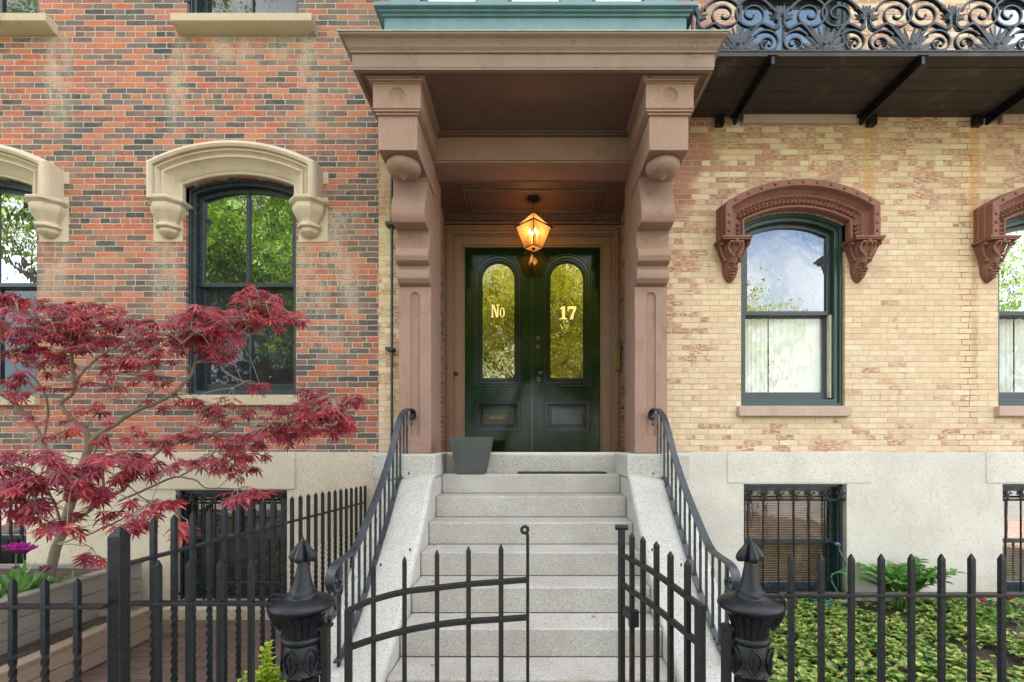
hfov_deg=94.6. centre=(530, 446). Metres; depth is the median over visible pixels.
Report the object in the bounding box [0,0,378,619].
brick house
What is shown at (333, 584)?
stair railing
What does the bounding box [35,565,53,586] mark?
tulip
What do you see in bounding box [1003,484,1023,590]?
window
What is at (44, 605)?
iron fence
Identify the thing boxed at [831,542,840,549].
garden tap
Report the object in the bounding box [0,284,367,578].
maple tree
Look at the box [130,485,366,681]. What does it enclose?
iron fence
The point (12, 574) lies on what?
tulip
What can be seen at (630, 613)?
iron gate
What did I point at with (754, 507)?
window
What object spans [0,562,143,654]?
timber planter
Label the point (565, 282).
door
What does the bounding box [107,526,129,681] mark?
fence post
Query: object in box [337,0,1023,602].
townhouse
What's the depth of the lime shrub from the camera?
2.44 m
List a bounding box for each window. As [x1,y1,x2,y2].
[0,0,38,12]
[0,180,36,394]
[1,490,25,563]
[180,490,286,597]
[189,179,295,394]
[190,0,297,12]
[373,0,697,29]
[736,0,846,49]
[741,213,842,405]
[744,484,842,590]
[994,0,1023,47]
[998,216,1023,405]
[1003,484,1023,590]
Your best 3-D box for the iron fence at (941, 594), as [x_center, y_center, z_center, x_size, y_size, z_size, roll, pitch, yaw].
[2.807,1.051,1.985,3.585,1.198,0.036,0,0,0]
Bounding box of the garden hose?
[807,550,846,607]
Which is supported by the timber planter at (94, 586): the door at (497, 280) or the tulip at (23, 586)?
the tulip at (23, 586)
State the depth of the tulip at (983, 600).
4.43 m
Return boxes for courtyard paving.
[65,616,332,681]
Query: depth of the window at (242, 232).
5.15 m
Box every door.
[465,248,529,451]
[530,248,599,451]
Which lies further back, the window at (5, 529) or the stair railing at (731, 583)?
the window at (5, 529)
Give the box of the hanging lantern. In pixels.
[514,195,552,251]
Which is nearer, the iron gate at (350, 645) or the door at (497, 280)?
the iron gate at (350, 645)
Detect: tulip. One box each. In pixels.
[0,541,35,586]
[3,566,36,592]
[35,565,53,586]
[978,598,996,616]
[1006,598,1020,616]
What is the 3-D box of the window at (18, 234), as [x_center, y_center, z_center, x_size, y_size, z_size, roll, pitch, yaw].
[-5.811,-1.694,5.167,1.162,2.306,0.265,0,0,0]
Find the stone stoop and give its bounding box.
[319,453,733,681]
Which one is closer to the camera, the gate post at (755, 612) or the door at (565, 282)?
the gate post at (755, 612)
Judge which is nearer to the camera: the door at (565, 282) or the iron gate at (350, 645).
the iron gate at (350, 645)
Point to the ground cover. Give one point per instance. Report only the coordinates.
(926, 662)
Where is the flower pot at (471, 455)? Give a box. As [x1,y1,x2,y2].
[449,437,493,473]
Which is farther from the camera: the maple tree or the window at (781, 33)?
the window at (781, 33)
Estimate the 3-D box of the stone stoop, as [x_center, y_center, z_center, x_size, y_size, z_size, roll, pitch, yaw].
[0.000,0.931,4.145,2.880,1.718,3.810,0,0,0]
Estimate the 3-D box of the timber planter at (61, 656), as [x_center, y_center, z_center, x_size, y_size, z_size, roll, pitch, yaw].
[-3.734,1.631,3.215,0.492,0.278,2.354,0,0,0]
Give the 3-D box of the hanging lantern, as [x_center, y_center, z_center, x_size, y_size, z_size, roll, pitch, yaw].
[0.029,-2.578,5.500,0.328,0.607,0.328,0,0,45]
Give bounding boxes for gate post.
[266,537,335,681]
[717,537,786,681]
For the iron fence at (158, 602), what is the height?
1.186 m
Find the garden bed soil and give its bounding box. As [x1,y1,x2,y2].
[771,601,1023,681]
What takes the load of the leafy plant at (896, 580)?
on the garden bed soil
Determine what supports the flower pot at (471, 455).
on the stone stoop
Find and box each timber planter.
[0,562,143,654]
[0,607,150,681]
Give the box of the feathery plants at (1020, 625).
[947,598,1023,632]
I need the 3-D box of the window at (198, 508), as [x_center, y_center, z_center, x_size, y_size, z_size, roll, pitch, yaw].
[-3.153,1.042,5.167,1.173,1.162,0.265,0,0,0]
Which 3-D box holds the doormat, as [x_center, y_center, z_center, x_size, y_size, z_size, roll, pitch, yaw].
[0.307,0.264,4.740,0.884,0.013,0.200,0,0,0]
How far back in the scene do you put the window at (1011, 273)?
5.15 m
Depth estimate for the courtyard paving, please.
4.03 m
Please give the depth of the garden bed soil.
4.00 m
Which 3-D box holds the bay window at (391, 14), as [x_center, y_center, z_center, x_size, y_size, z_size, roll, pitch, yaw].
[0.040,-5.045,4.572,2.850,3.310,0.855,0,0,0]
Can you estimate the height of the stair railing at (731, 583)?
1.775 m
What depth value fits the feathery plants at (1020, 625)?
4.36 m
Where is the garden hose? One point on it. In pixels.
(835, 588)
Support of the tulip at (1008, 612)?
on the garden bed soil
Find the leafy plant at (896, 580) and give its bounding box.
[835,556,966,608]
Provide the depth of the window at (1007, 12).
5.19 m
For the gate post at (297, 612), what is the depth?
1.90 m
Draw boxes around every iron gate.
[344,525,529,681]
[615,525,705,681]
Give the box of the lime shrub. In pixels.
[237,640,286,681]
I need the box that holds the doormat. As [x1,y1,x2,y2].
[517,471,606,473]
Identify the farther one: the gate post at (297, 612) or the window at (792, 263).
the window at (792, 263)
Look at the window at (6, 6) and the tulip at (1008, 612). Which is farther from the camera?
the window at (6, 6)
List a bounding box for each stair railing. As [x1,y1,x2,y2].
[325,408,415,667]
[648,408,740,654]
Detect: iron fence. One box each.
[0,578,109,681]
[127,560,274,681]
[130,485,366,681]
[778,554,1023,681]
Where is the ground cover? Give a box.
[730,598,1023,681]
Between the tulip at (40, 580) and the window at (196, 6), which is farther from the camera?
the window at (196, 6)

